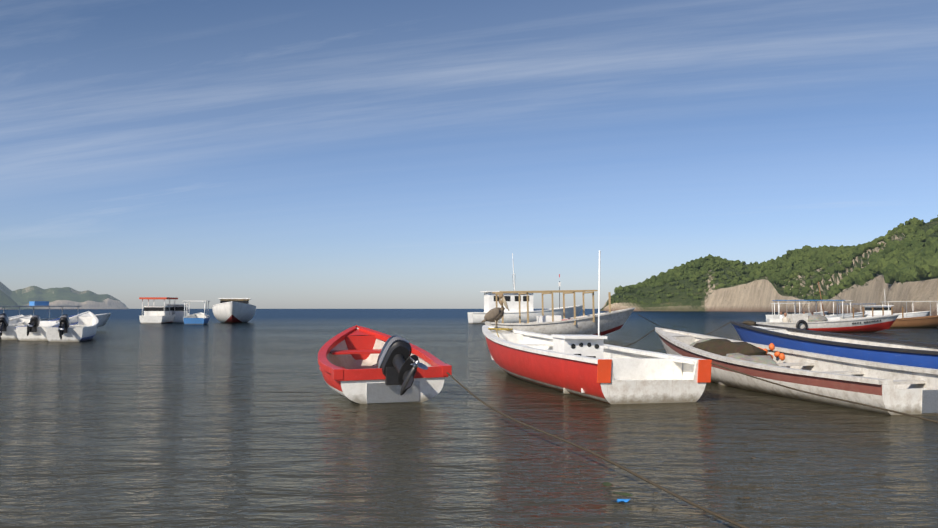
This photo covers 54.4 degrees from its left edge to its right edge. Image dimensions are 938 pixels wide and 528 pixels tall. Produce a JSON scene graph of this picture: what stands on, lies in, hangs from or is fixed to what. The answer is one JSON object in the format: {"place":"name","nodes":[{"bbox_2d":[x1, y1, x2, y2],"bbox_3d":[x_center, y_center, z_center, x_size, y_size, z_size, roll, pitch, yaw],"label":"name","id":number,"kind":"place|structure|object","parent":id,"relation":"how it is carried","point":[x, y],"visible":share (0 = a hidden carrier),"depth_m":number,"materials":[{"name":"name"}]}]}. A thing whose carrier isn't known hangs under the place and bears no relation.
{"place":"outdoors","nodes":[
{"label":"outdoors","id":0,"kind":"place"},
{"bbox_2d":[0,290,23,309],"bbox_3d":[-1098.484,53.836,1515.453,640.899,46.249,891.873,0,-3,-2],"label":"hill","id":1,"kind":"structure","parent":0,"point":[6,300],"depth_m":1610.68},
{"bbox_2d":[0,282,128,308],"bbox_3d":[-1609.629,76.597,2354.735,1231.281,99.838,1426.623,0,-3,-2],"label":"mountain","id":2,"kind":"structure","parent":0,"point":[69,296],"depth_m":2658.05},
{"bbox_2d":[0,309,937,527],"bbox_3d":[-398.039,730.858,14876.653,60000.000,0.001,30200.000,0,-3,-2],"label":"sea","id":3,"kind":"structure","parent":0,"point":[123,418],"depth_m":9.31,"materials":[{"name":"liquid"}]},
{"bbox_2d":[0,313,31,339],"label":"launch","id":4,"kind":"object","parent":3,"relation":"on","point":[7,332],"visible":0.46,"depth_m":40.30,"materials":[{"name":"white paint"}]},
{"bbox_2d":[8,315,23,325],"bbox_3d":[-22.985,3.077,44.736,1.769,1.342,8.618,1,-2,-14],"label":"launch","id":5,"kind":"object","parent":3,"relation":"on","point":[19,323],"visible":0.17,"depth_m":46.75,"materials":[{"name":"white paint"}]},
{"bbox_2d":[15,315,77,340],"bbox_3d":[-19.221,2.965,42.164,1.769,1.313,8.624,1,-2,-11],"label":"launch","id":6,"kind":"object","parent":3,"relation":"in","point":[34,329],"visible":0.58,"depth_m":39.07,"materials":[{"name":"white paint"}]},
{"bbox_2d":[0,301,110,326],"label":"canopy boat","id":7,"kind":"object","parent":3,"relation":"on","point":[102,319],"visible":0.23,"depth_m":54.78,"materials":[{"name":"white paint"}]},
{"bbox_2d":[45,311,97,341],"bbox_3d":[-17.541,2.843,40.665,1.769,1.410,8.612,1,-3,-16],"label":"launch","id":8,"kind":"object","parent":3,"relation":"on","point":[85,329],"visible":0.81,"depth_m":37.76,"materials":[{"name":"white paint"}]},
{"bbox_2d":[139,297,177,323],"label":"boat","id":9,"kind":"object","parent":3,"relation":"on","point":[157,314],"visible":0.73,"depth_m":86.17,"materials":[{"name":"white paint"}]},
{"bbox_2d":[165,304,189,322],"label":"white cabin boat","id":10,"kind":"object","parent":3,"relation":"on","point":[179,313],"visible":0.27,"depth_m":90.33,"materials":[{"name":"paint"}]},
{"bbox_2d":[183,301,209,324],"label":"boat","id":11,"kind":"object","parent":3,"relation":"on","point":[200,318],"visible":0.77,"depth_m":79.81,"materials":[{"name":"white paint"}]},
{"bbox_2d":[212,298,255,322],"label":"white boat","id":12,"kind":"object","parent":3,"relation":"on","point":[234,310],"visible":0.83,"depth_m":87.62,"materials":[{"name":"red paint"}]},
{"bbox_2d":[318,325,451,403],"bbox_3d":[-1.495,1.648,14.841,1.880,1.137,5.500,0,-1,-14],"label":"motorboat","id":13,"kind":"object","parent":3,"relation":"on","point":[360,364],"visible":0.98,"depth_m":13.35,"materials":[{"name":"white paint"}]},
{"bbox_2d":[447,372,749,527],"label":"rope","id":14,"kind":"object","parent":13,"relation":"attached to","point":[655,485],"visible":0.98,"depth_m":7.12,"materials":[{"name":"brown fabric"}]},
{"bbox_2d":[467,253,582,323],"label":"boat","id":15,"kind":"object","parent":3,"relation":"on","point":[511,315],"visible":0.6,"depth_m":84.50,"materials":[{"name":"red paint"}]},
{"bbox_2d":[485,290,634,335],"bbox_3d":[4.247,2.415,41.324,6.892,2.415,2.300,-1,-3,-8],"label":"boat","id":16,"kind":"object","parent":3,"relation":"on","point":[610,321],"visible":0.77,"depth_m":40.62,"materials":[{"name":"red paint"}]},
{"bbox_2d":[482,251,711,403],"bbox_3d":[1.556,1.103,18.265,2.000,2.630,10.304,1,-2,-13],"label":"boat","id":17,"kind":"object","parent":3,"relation":"on","point":[594,367],"visible":0.96,"depth_m":14.18,"materials":[{"name":"paint"}]},
{"bbox_2d":[481,294,508,327],"bbox_3d":[0.637,1.157,22.227,0.704,0.842,0.306,-1,-3,13],"label":"pelican","id":18,"kind":"object","parent":17,"relation":"on","point":[496,314],"visible":0.96,"depth_m":22.14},
{"bbox_2d":[711,363,937,422],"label":"rope","id":19,"kind":"object","parent":17,"relation":"attached to","point":[830,397],"visible":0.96,"depth_m":10.97,"materials":[{"name":"brown fabric"}]},
{"bbox_2d":[614,499,629,501],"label":"plastic litter","id":20,"kind":"object","parent":3,"relation":"on","point":[622,500],"visible":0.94,"depth_m":6.49,"materials":[{"name":"blue plastic"}]},
{"bbox_2d":[603,457,754,527],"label":"floating sea debris","id":21,"kind":"object","parent":3,"relation":"on","point":[609,484],"depth_m":6.76,"materials":[{"name":"brown plant"}]},
{"bbox_2d":[655,327,937,414],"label":"boat","id":22,"kind":"object","parent":3,"relation":"on","point":[911,390],"visible":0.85,"depth_m":14.42,"materials":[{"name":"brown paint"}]},
{"bbox_2d":[623,329,654,346],"bbox_3d":[3.802,2.141,24.370,0.026,0.977,6.085,1,-3,-11],"label":"grey bow line","id":23,"kind":"object","parent":22,"relation":"attached to","point":[639,339],"visible":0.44,"depth_m":22.35,"materials":[{"name":"fabric"}]},
{"bbox_2d":[766,303,827,318],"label":"boat","id":24,"kind":"object","parent":3,"relation":"on","point":[776,316],"visible":0.21,"depth_m":112.92,"materials":[{"name":"white paint"}]},
{"bbox_2d":[766,300,867,321],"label":"boat canopy","id":25,"kind":"object","parent":3,"relation":"on","point":[812,313],"visible":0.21,"depth_m":71.38,"materials":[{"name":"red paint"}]},
{"bbox_2d":[756,312,899,332],"bbox_3d":[21.240,3.540,53.503,8.355,1.446,2.242,0,-3,-4],"label":"boat","id":26,"kind":"object","parent":3,"relation":"on","point":[816,322],"visible":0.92,"depth_m":52.92,"materials":[{"name":"paint"}]},
{"bbox_2d":[801,281,864,316],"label":"white mast boat","id":27,"kind":"object","parent":3,"relation":"on","point":[847,314],"visible":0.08,"depth_m":89.59,"materials":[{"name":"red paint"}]},
{"bbox_2d":[730,321,937,368],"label":"blue boat","id":28,"kind":"object","parent":3,"relation":"on","point":[902,352],"visible":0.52,"depth_m":18.57,"materials":[{"name":"white paint"}]},
{"bbox_2d":[655,322,729,351],"bbox_3d":[5.516,2.089,24.618,0.036,1.105,3.725,2,-4,-38],"label":"blue bow line","id":29,"kind":"object","parent":28,"relation":"attached to","point":[706,334],"visible":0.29,"depth_m":23.60,"materials":[{"name":"fabric"}]},
{"bbox_2d":[853,307,937,327],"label":"boat","id":30,"kind":"object","parent":3,"relation":"on","point":[922,322],"visible":0.4,"depth_m":66.14,"materials":[{"name":"paint"}]},
{"bbox_2d":[865,289,929,316],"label":"boat","id":31,"kind":"object","parent":3,"relation":"on","point":[877,310],"visible":0.4,"depth_m":104.09,"materials":[{"name":"white paint"}]},
{"bbox_2d":[880,301,937,317],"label":"boat","id":32,"kind":"object","parent":3,"relation":"on","point":[912,304],"visible":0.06,"depth_m":79.73,"materials":[{"name":"white paint"}]},
{"bbox_2d":[0,0,937,308],"label":"sky","id":33,"kind":"structure","parent":0,"point":[276,154],"materials":[{"name":"blue"}]},
{"bbox_2d":[600,221,937,315],"bbox_3d":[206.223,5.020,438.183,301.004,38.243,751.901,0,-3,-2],"label":"headland hill","id":34,"kind":"structure","parent":0,"point":[759,294],"depth_m":392.70,"materials":[{"name":"beige stone"}]},
{"bbox_2d":[611,215,937,303],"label":"trees","id":35,"kind":"object","parent":34,"relation":"on","point":[911,256],"visible":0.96,"depth_m":387.41,"materials":[{"name":"green plant"}]}
]}

